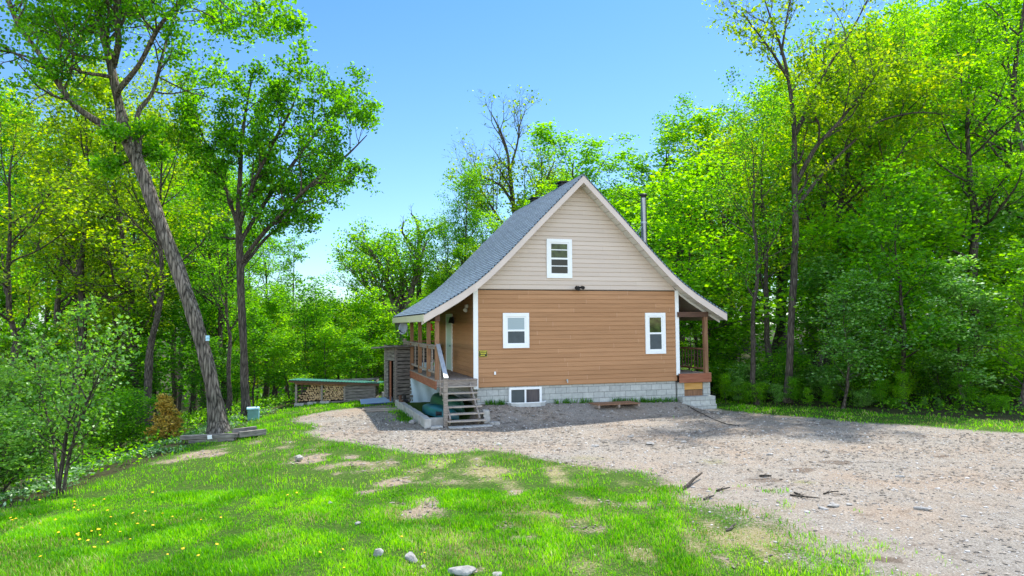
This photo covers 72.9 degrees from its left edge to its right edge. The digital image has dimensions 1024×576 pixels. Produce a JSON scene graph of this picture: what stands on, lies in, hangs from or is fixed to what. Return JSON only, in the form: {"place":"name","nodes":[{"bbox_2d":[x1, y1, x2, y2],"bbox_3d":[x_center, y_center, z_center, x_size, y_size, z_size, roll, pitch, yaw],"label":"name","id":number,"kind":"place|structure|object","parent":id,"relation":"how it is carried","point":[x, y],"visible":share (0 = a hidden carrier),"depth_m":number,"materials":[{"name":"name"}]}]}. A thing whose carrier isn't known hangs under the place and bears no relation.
{"place":"outdoors","nodes":[
{"label":"outdoors","id":0,"kind":"place"},
{"bbox_2d":[0,0,1022,330],"label":"sky","id":1,"kind":"structure","parent":0,"point":[605,68],"materials":[{"name":"blue"}]},
{"bbox_2d":[0,324,1023,575],"bbox_3d":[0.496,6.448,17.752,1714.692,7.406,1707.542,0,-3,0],"label":"ground","id":2,"kind":"structure","parent":0,"point":[872,522],"depth_m":13.79,"materials":[{"name":"green plant"}]},
{"bbox_2d":[0,78,50,343],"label":"maple tree","id":3,"kind":"object","parent":2,"relation":"on","point":[2,323],"visible":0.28,"depth_m":43.46,"materials":[{"name":"green plant"}]},
{"bbox_2d":[0,92,72,352],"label":"maple tree","id":4,"kind":"object","parent":2,"relation":"on","point":[2,302],"visible":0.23,"depth_m":44.53,"materials":[{"name":"green plant"}]},
{"bbox_2d":[0,86,77,391],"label":"maple tree","id":5,"kind":"object","parent":2,"relation":"on","point":[51,293],"visible":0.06,"depth_m":52.97,"materials":[{"name":"green plant"}]},
{"bbox_2d":[0,400,90,491],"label":"shrub","id":6,"kind":"object","parent":2,"relation":"on","point":[18,456],"visible":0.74,"depth_m":14.45,"materials":[{"name":"green plant"}]},
{"bbox_2d":[0,316,98,403],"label":"young tree","id":7,"kind":"object","parent":2,"relation":"on","point":[64,348],"visible":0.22,"depth_m":28.98,"materials":[{"name":"green plant"}]},
{"bbox_2d":[0,352,109,459],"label":"shrub","id":8,"kind":"object","parent":2,"relation":"on","point":[8,383],"visible":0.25,"depth_m":22.77,"materials":[{"name":"green plant"}]},
{"bbox_2d":[0,75,128,366],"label":"maple tree","id":9,"kind":"object","parent":2,"relation":"on","point":[6,278],"visible":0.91,"depth_m":26.49,"materials":[{"name":"green plant"}]},
{"bbox_2d":[0,291,149,494],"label":"sapling","id":10,"kind":"object","parent":2,"relation":"on","point":[86,401],"visible":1,"depth_m":13.45,"materials":[{"name":"green plant"}]},
{"bbox_2d":[0,65,169,431],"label":"maple tree","id":11,"kind":"object","parent":2,"relation":"on","point":[57,304],"visible":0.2,"depth_m":34.09,"materials":[{"name":"green plant"}]},
{"bbox_2d":[12,27,188,435],"bbox_3d":[-19.772,-2.435,30.927,8.208,18.474,7.040,0,-3,0],"label":"maple tree","id":12,"kind":"object","parent":2,"relation":"on","point":[63,238],"visible":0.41,"depth_m":31.27,"materials":[{"name":"green plant"}]},
{"bbox_2d":[0,64,207,426],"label":"maple tree","id":13,"kind":"object","parent":2,"relation":"on","point":[107,99],"visible":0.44,"depth_m":30.52,"materials":[{"name":"green plant"}]},
{"bbox_2d":[49,385,159,452],"bbox_3d":[-12.153,4.014,21.118,3.322,2.034,3.165,-3,-4,43],"label":"shrub","id":14,"kind":"object","parent":2,"relation":"on","point":[120,427],"visible":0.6,"depth_m":21.02,"materials":[{"name":"green plant"}]},
{"bbox_2d":[23,89,200,421],"bbox_3d":[-20.906,-1.654,36.708,9.189,18.552,8.023,-3,-4,39],"label":"maple tree","id":15,"kind":"object","parent":2,"relation":"on","point":[169,176],"visible":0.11,"depth_m":36.09,"materials":[{"name":"green plant"}]},
{"bbox_2d":[0,408,277,515],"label":"ground cover","id":16,"kind":"object","parent":2,"relation":"on","point":[12,492],"visible":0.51,"depth_m":16.18,"materials":[{"name":"green plant"}]},
{"bbox_2d":[108,291,193,417],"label":"young tree","id":17,"kind":"object","parent":2,"relation":"on","point":[156,386],"visible":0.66,"depth_m":30.92,"materials":[{"name":"green plant"}]},
{"bbox_2d":[56,42,250,429],"bbox_3d":[-13.024,-1.729,25.929,6.637,14.446,5.794,1,-3,-22],"label":"maple tree","id":18,"kind":"object","parent":2,"relation":"on","point":[148,369],"visible":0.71,"depth_m":25.69,"materials":[{"name":"green plant"}]},
{"bbox_2d":[93,91,213,413],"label":"maple tree","id":19,"kind":"object","parent":2,"relation":"on","point":[142,97],"visible":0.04,"depth_m":43.05,"materials":[{"name":"green plant"}]},
{"bbox_2d":[0,0,319,433],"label":"maple tree","id":20,"kind":"object","parent":2,"relation":"on","point":[119,13],"visible":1,"depth_m":21.07,"materials":[{"name":"green plant"}]},
{"bbox_2d":[140,393,186,444],"bbox_3d":[-10.322,3.931,20.548,1.473,1.645,1.301,0,-3,0],"label":"cedar shrub","id":21,"kind":"object","parent":2,"relation":"on","point":[170,421],"visible":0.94,"depth_m":20.40,"materials":[{"name":"brown plant"}]},
{"bbox_2d":[90,136,236,411],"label":"maple tree","id":22,"kind":"object","parent":2,"relation":"on","point":[174,389],"visible":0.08,"depth_m":38.02,"materials":[{"name":"green plant"}]},
{"bbox_2d":[156,291,235,418],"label":"young tree","id":23,"kind":"object","parent":2,"relation":"on","point":[202,301],"visible":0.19,"depth_m":34.50,"materials":[{"name":"green plant"}]},
{"bbox_2d":[128,164,274,409],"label":"maple tree","id":24,"kind":"object","parent":2,"relation":"on","point":[224,383],"visible":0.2,"depth_m":34.97,"materials":[{"name":"green plant"}]},
{"bbox_2d":[139,170,275,385],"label":"maple tree","id":25,"kind":"object","parent":2,"relation":"on","point":[213,316],"visible":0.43,"depth_m":33.05,"materials":[{"name":"green plant"}]},
{"bbox_2d":[175,336,240,407],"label":"young tree","id":26,"kind":"object","parent":2,"relation":"on","point":[218,356],"visible":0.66,"depth_m":28.25,"materials":[{"name":"green plant"}]},
{"bbox_2d":[180,433,237,442],"bbox_3d":[-8.389,4.175,19.216,1.737,0.339,0.195,-1,-3,10],"label":"timber edging","id":27,"kind":"object","parent":2,"relation":"on","point":[201,438],"visible":0.88,"depth_m":19.15,"materials":[{"name":"grey wood"}]},
{"bbox_2d":[174,155,288,415],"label":"maple tree","id":28,"kind":"object","parent":2,"relation":"on","point":[210,264],"visible":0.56,"depth_m":27.91,"materials":[{"name":"green plant"}]},
{"bbox_2d":[215,302,291,406],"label":"young tree","id":29,"kind":"object","parent":2,"relation":"on","point":[255,334],"visible":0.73,"depth_m":29.77,"materials":[{"name":"green plant"}]},
{"bbox_2d":[157,40,384,415],"bbox_3d":[-8.290,-2.119,24.402,8.187,13.192,6.865,1,-3,-23],"label":"maple tree","id":30,"kind":"object","parent":2,"relation":"on","point":[266,169],"visible":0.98,"depth_m":24.52,"materials":[{"name":"green plant"}]},
{"bbox_2d":[224,224,319,400],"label":"maple tree","id":31,"kind":"object","parent":2,"relation":"on","point":[266,387],"visible":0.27,"depth_m":38.38,"materials":[{"name":"green plant"}]},
{"bbox_2d":[237,281,308,403],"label":"young tree","id":32,"kind":"object","parent":2,"relation":"on","point":[272,309],"visible":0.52,"depth_m":35.88,"materials":[{"name":"green plant"}]},
{"bbox_2d":[255,327,317,401],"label":"young tree","id":33,"kind":"object","parent":2,"relation":"on","point":[283,365],"visible":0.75,"depth_m":30.42,"materials":[{"name":"green plant"}]},
{"bbox_2d":[278,230,317,394],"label":"maple tree","id":34,"kind":"object","parent":2,"relation":"on","point":[299,256],"visible":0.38,"depth_m":52.06,"materials":[{"name":"green plant"}]},
{"bbox_2d":[262,275,356,389],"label":"young tree","id":35,"kind":"object","parent":2,"relation":"on","point":[305,316],"visible":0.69,"depth_m":32.35,"materials":[{"name":"green plant"}]},
{"bbox_2d":[293,321,354,378],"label":"young tree","id":36,"kind":"object","parent":2,"relation":"on","point":[324,341],"visible":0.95,"depth_m":31.40,"materials":[{"name":"green plant"}]},
{"bbox_2d":[299,292,365,378],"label":"young tree","id":37,"kind":"object","parent":2,"relation":"on","point":[336,315],"visible":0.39,"depth_m":34.71,"materials":[{"name":"green plant"}]},
{"bbox_2d":[289,378,383,404],"bbox_3d":[-7.224,4.485,28.702,3.638,1.550,1.630,0,-3,-4],"label":"woodshed","id":38,"kind":"object","parent":2,"relation":"on","point":[356,389],"visible":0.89,"depth_m":28.22,"materials":[{"name":"grey wood"}]},
{"bbox_2d":[330,328,383,380],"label":"young tree","id":39,"kind":"object","parent":2,"relation":"on","point":[355,343],"visible":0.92,"depth_m":30.64,"materials":[{"name":"green plant"}]},
{"bbox_2d":[330,284,404,380],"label":"young tree","id":40,"kind":"object","parent":2,"relation":"on","point":[367,318],"visible":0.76,"depth_m":32.61,"materials":[{"name":"green plant"}]},
{"bbox_2d":[320,233,424,379],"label":"maple tree","id":41,"kind":"object","parent":2,"relation":"on","point":[341,268],"visible":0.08,"depth_m":46.03,"materials":[{"name":"green plant"}]},
{"bbox_2d":[325,213,450,344],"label":"maple tree","id":42,"kind":"object","parent":2,"relation":"on","point":[403,279],"visible":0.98,"depth_m":36.54,"materials":[{"name":"green plant"}]},
{"bbox_2d":[371,344,441,402],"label":"slatted shed","id":43,"kind":"structure","parent":2,"relation":"on","point":[397,380],"depth_m":27.37,"materials":[{"name":"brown wood"}]},
{"bbox_2d":[407,213,475,331],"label":"maple tree","id":44,"kind":"object","parent":2,"relation":"on","point":[459,253],"visible":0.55,"depth_m":36.60,"materials":[{"name":"green plant"}]},
{"bbox_2d":[419,156,496,292],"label":"maple tree","id":45,"kind":"object","parent":2,"relation":"on","point":[474,216],"visible":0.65,"depth_m":38.03,"materials":[{"name":"green plant"}]},
{"bbox_2d":[450,183,508,251],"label":"maple tree","id":46,"kind":"object","parent":2,"relation":"on","point":[475,240],"visible":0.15,"depth_m":42.66,"materials":[{"name":"green plant"}]},
{"bbox_2d":[0,398,1023,575],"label":"grass","id":47,"kind":"structure","parent":2,"relation":"on","point":[70,525],"depth_m":10.36,"materials":[{"name":"plant"}]},
{"bbox_2d":[0,63,1023,409],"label":"forest","id":48,"kind":"object","parent":2,"relation":"on","point":[280,389],"visible":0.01,"depth_m":73.56,"materials":[{"name":"green plant"}]},
{"bbox_2d":[0,351,1023,503],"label":"undergrowth","id":49,"kind":"object","parent":2,"relation":"on","point":[198,414],"visible":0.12,"depth_m":21.81,"materials":[{"name":"green plant"}]},
{"bbox_2d":[442,84,591,223],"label":"maple tree","id":50,"kind":"object","parent":2,"relation":"on","point":[509,188],"visible":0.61,"depth_m":41.45,"materials":[{"name":"green plant"}]},
{"bbox_2d":[469,170,570,242],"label":"maple tree","id":51,"kind":"object","parent":2,"relation":"on","point":[495,224],"visible":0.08,"depth_m":37.43,"materials":[{"name":"green plant"}]},
{"bbox_2d":[396,396,677,423],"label":"wall weeds","id":52,"kind":"object","parent":2,"relation":"on","point":[568,401],"depth_m":23.56,"materials":[{"name":"green plant"}]},
{"bbox_2d":[392,174,726,426],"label":"house","id":53,"kind":"structure","parent":2,"relation":"on","point":[577,288],"depth_m":23.94,"materials":[{"name":"brown wood"}]},
{"bbox_2d":[410,378,439,402],"bbox_3d":[-3.420,4.038,27.610,1.275,0.990,0.120,0,-3,-16],"label":"white sheet","id":54,"kind":"object","parent":53,"relation":"hanging from","point":[421,392],"visible":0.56,"depth_m":27.55,"materials":[{"name":"white fabric"}]},
{"bbox_2d":[503,313,528,347],"bbox_3d":[0.135,1.416,23.115,0.910,1.170,0.054,0,-3,-16],"label":"window","id":55,"kind":"structure","parent":53,"relation":"in","point":[515,325],"depth_m":23.11,"materials":[{"name":"white plastic"}]},
{"bbox_2d":[508,386,541,402],"bbox_3d":[0.440,3.674,23.102,1.140,0.735,0.100,0,-3,-16],"label":"window","id":56,"kind":"structure","parent":53,"relation":"in","point":[515,394],"depth_m":23.08,"materials":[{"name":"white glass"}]},
{"bbox_2d":[546,239,571,277],"bbox_3d":[1.615,-1.004,23.687,0.920,1.340,0.054,0,-3,-16],"label":"window","id":57,"kind":"structure","parent":53,"relation":"in","point":[558,251],"depth_m":23.68,"materials":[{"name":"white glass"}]},
{"bbox_2d":[645,313,665,353],"bbox_3d":[5.084,1.605,24.570,0.790,1.450,0.054,0,-3,-16],"label":"window","id":58,"kind":"structure","parent":53,"relation":"in","point":[655,323],"depth_m":24.56,"materials":[{"name":"white glass"}]},
{"bbox_2d":[512,117,660,256],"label":"maple tree","id":59,"kind":"object","parent":2,"relation":"on","point":[590,156],"visible":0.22,"depth_m":40.59,"materials":[{"name":"green plant"}]},
{"bbox_2d":[178,404,1023,575],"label":"litter","id":60,"kind":"object","parent":2,"relation":"on","point":[750,457],"visible":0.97,"depth_m":16.99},
{"bbox_2d":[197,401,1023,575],"bbox_3d":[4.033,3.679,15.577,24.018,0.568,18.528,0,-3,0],"label":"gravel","id":61,"kind":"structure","parent":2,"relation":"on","point":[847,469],"depth_m":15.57,"materials":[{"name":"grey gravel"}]},
{"bbox_2d":[594,92,742,343],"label":"maple tree","id":62,"kind":"object","parent":2,"relation":"on","point":[643,169],"visible":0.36,"depth_m":40.25,"materials":[{"name":"green plant"}]},
{"bbox_2d":[613,183,735,295],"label":"maple tree","id":63,"kind":"object","parent":2,"relation":"on","point":[676,254],"visible":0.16,"depth_m":37.73,"materials":[{"name":"green plant"}]},
{"bbox_2d":[609,105,783,370],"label":"maple tree","id":64,"kind":"object","parent":2,"relation":"on","point":[695,118],"visible":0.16,"depth_m":39.29,"materials":[{"name":"green plant"}]},
{"bbox_2d":[679,320,730,370],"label":"young tree","id":65,"kind":"object","parent":2,"relation":"on","point":[687,335],"visible":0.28,"depth_m":29.28,"materials":[{"name":"green plant"}]},
{"bbox_2d":[615,151,821,369],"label":"maple tree","id":66,"kind":"object","parent":2,"relation":"on","point":[676,226],"visible":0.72,"depth_m":28.60,"materials":[{"name":"green plant"}]},
{"bbox_2d":[690,356,746,398],"bbox_3d":[8.561,3.650,28.279,2.593,1.742,2.545,-2,-3,28],"label":"shrub","id":67,"kind":"object","parent":2,"relation":"on","point":[717,375],"visible":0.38,"depth_m":28.02,"materials":[{"name":"green plant"}]},
{"bbox_2d":[690,300,750,371],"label":"young tree","id":68,"kind":"object","parent":2,"relation":"on","point":[711,347],"visible":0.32,"depth_m":28.89,"materials":[{"name":"green plant"}]},
{"bbox_2d":[679,260,763,394],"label":"young tree","id":69,"kind":"object","parent":2,"relation":"on","point":[729,334],"visible":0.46,"depth_m":28.90,"materials":[{"name":"green plant"}]},
{"bbox_2d":[652,91,800,361],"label":"maple tree","id":70,"kind":"object","parent":2,"relation":"on","point":[702,216],"visible":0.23,"depth_m":36.27,"materials":[{"name":"green plant"}]},
{"bbox_2d":[730,381,771,404],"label":"shrub","id":71,"kind":"object","parent":2,"relation":"on","point":[748,397],"visible":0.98,"depth_m":25.67,"materials":[{"name":"green plant"}]},
{"bbox_2d":[688,66,817,404],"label":"maple tree","id":72,"kind":"object","parent":2,"relation":"on","point":[756,265],"visible":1,"depth_m":25.94,"materials":[{"name":"green plant"}]},
{"bbox_2d":[711,360,798,397],"bbox_3d":[9.377,3.642,27.303,2.952,1.617,3.099,1,-4,-32],"label":"shrub","id":73,"kind":"object","parent":2,"relation":"on","point":[746,377],"visible":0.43,"depth_m":26.74,"materials":[{"name":"green plant"}]},
{"bbox_2d":[667,82,861,354],"bbox_3d":[12.948,-2.717,36.259,11.218,14.992,9.475,1,-3,-20],"label":"maple tree","id":74,"kind":"object","parent":2,"relation":"on","point":[781,333],"visible":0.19,"depth_m":35.27,"materials":[{"name":"green plant"}]},
{"bbox_2d":[700,110,835,398],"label":"maple tree","id":75,"kind":"object","parent":2,"relation":"on","point":[764,285],"visible":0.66,"depth_m":28.03,"materials":[{"name":"green plant"}]},
{"bbox_2d":[727,349,816,398],"bbox_3d":[10.319,3.385,27.301,3.018,2.065,3.075,1,-3,-21],"label":"shrub","id":76,"kind":"object","parent":2,"relation":"on","point":[801,362],"visible":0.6,"depth_m":26.64,"materials":[{"name":"green plant"}]},
{"bbox_2d":[762,258,825,380],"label":"young tree","id":77,"kind":"object","parent":2,"relation":"on","point":[787,285],"visible":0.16,"depth_m":32.42,"materials":[{"name":"green plant"}]},
{"bbox_2d":[725,68,893,366],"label":"maple tree","id":78,"kind":"object","parent":2,"relation":"on","point":[815,351],"visible":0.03,"depth_m":39.37,"materials":[{"name":"green plant"}]},
{"bbox_2d":[771,249,891,366],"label":"young tree","id":79,"kind":"object","parent":2,"relation":"on","point":[803,317],"visible":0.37,"depth_m":27.57,"materials":[{"name":"green plant"}]},
{"bbox_2d":[734,66,936,329],"bbox_3d":[15.218,-2.732,33.218,7.520,14.594,9.424,2,-4,-42],"label":"maple tree","id":80,"kind":"object","parent":2,"relation":"on","point":[824,207],"visible":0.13,"depth_m":32.61,"materials":[{"name":"green plant"}]},
{"bbox_2d":[750,16,925,356],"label":"maple tree","id":81,"kind":"object","parent":2,"relation":"on","point":[813,23],"depth_m":44.44,"materials":[{"name":"green plant"}]},
{"bbox_2d":[701,0,982,402],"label":"maple tree","id":82,"kind":"object","parent":2,"relation":"on","point":[868,84],"visible":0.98,"depth_m":26.02,"materials":[{"name":"green plant"}]},
{"bbox_2d":[772,202,917,362],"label":"young tree","id":83,"kind":"object","parent":2,"relation":"on","point":[809,232],"visible":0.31,"depth_m":28.34,"materials":[{"name":"green plant"}]},
{"bbox_2d":[801,268,916,408],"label":"young tree","id":84,"kind":"object","parent":2,"relation":"on","point":[845,374],"visible":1,"depth_m":23.41,"materials":[{"name":"green plant"}]},
{"bbox_2d":[772,0,951,385],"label":"maple tree","id":85,"kind":"object","parent":2,"relation":"on","point":[873,196],"visible":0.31,"depth_m":29.21,"materials":[{"name":"green plant"}]},
{"bbox_2d":[823,353,908,399],"bbox_3d":[13.072,3.297,25.672,2.862,1.902,3.005,-3,-4,43],"label":"shrub","id":86,"kind":"object","parent":2,"relation":"on","point":[853,385],"visible":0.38,"depth_m":25.18,"materials":[{"name":"green plant"}]},
{"bbox_2d":[761,26,984,373],"bbox_3d":[14.608,-3.881,29.257,7.651,16.589,9.058,0,-3,-11],"label":"maple tree","id":87,"kind":"object","parent":2,"relation":"on","point":[906,69],"visible":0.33,"depth_m":29.38,"materials":[{"name":"green plant"}]},
{"bbox_2d":[787,17,1004,345],"bbox_3d":[18.629,-4.864,34.720,9.402,18.784,8.209,0,-3,-5],"label":"maple tree","id":88,"kind":"object","parent":2,"relation":"on","point":[973,136],"visible":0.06,"depth_m":33.26,"materials":[{"name":"green plant"}]},
{"bbox_2d":[857,347,938,398],"bbox_3d":[14.172,3.132,25.486,3.091,2.076,3.034,2,-4,-41],"label":"shrub","id":89,"kind":"object","parent":2,"relation":"on","point":[893,365],"visible":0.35,"depth_m":24.87,"materials":[{"name":"green plant"}]},
{"bbox_2d":[814,153,988,403],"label":"young tree","id":90,"kind":"object","parent":2,"relation":"on","point":[917,210],"visible":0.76,"depth_m":24.52,"materials":[{"name":"green plant"}]},
{"bbox_2d":[826,195,992,391],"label":"young tree","id":91,"kind":"object","parent":2,"relation":"on","point":[905,270],"visible":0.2,"depth_m":26.96,"materials":[{"name":"green plant"}]},
{"bbox_2d":[815,20,1011,343],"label":"maple tree","id":92,"kind":"object","parent":2,"relation":"on","point":[901,24],"visible":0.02,"depth_m":40.90,"materials":[{"name":"green plant"}]},
{"bbox_2d":[827,0,1023,354],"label":"maple tree","id":93,"kind":"object","parent":2,"relation":"on","point":[1017,144],"visible":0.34,"depth_m":32.26,"materials":[{"name":"green plant"}]},
{"bbox_2d":[848,0,1023,351],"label":"maple tree","id":94,"kind":"object","parent":2,"relation":"on","point":[989,72],"visible":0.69,"depth_m":29.07,"materials":[{"name":"green plant"}]},
{"bbox_2d":[868,0,1023,351],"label":"maple tree","id":95,"kind":"object","parent":2,"relation":"on","point":[922,14],"visible":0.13,"depth_m":42.99,"materials":[{"name":"green plant"}]},
{"bbox_2d":[898,349,997,401],"bbox_3d":[15.343,3.103,24.709,2.939,1.974,2.884,0,-3,-3],"label":"shrub","id":96,"kind":"object","parent":2,"relation":"on","point":[943,387],"visible":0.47,"depth_m":24.30,"materials":[{"name":"green plant"}]},
{"bbox_2d":[878,193,1022,359],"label":"young tree","id":97,"kind":"object","parent":2,"relation":"on","point":[943,223],"visible":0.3,"depth_m":27.73,"materials":[{"name":"green plant"}]},
{"bbox_2d":[877,0,1023,351],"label":"maple tree","id":98,"kind":"object","parent":2,"relation":"on","point":[925,8],"visible":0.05,"depth_m":51.21,"materials":[{"name":"green plant"}]},
{"bbox_2d":[896,252,1023,405],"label":"young tree","id":99,"kind":"object","parent":2,"relation":"on","point":[953,286],"visible":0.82,"depth_m":22.91,"materials":[{"name":"green plant"}]},
{"bbox_2d":[947,370,985,409],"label":"shrub","id":100,"kind":"object","parent":2,"relation":"on","point":[968,379],"visible":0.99,"depth_m":22.28,"materials":[{"name":"green plant"}]},
{"bbox_2d":[911,352,1023,401],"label":"shrub","id":101,"kind":"object","parent":2,"relation":"on","point":[947,392],"visible":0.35,"depth_m":23.86,"materials":[{"name":"green plant"}]},
{"bbox_2d":[917,160,1023,347],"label":"young tree","id":102,"kind":"object","parent":2,"relation":"on","point":[1000,219],"visible":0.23,"depth_m":31.36,"materials":[{"name":"green plant"}]},
{"bbox_2d":[921,226,1023,355],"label":"young tree","id":103,"kind":"object","parent":2,"relation":"on","point":[983,244],"visible":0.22,"depth_m":30.68,"materials":[{"name":"green plant"}]},
{"bbox_2d":[929,0,1023,356],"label":"maple tree","id":104,"kind":"object","parent":2,"relation":"on","point":[981,103],"visible":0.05,"depth_m":45.92,"materials":[{"name":"green plant"}]},
{"bbox_2d":[930,235,1023,408],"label":"young tree","id":105,"kind":"object","parent":2,"relation":"on","point":[999,363],"visible":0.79,"depth_m":22.90,"materials":[{"name":"green plant"}]},
{"bbox_2d":[948,0,1023,244],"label":"maple tree","id":106,"kind":"object","parent":2,"relation":"on","point":[1011,68],"visible":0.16,"depth_m":37.93,"materials":[{"name":"green plant"}]},
{"bbox_2d":[966,240,1023,370],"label":"young tree","id":107,"kind":"object","parent":2,"relation":"on","point":[997,279],"visible":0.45,"depth_m":27.20,"materials":[{"name":"green plant"}]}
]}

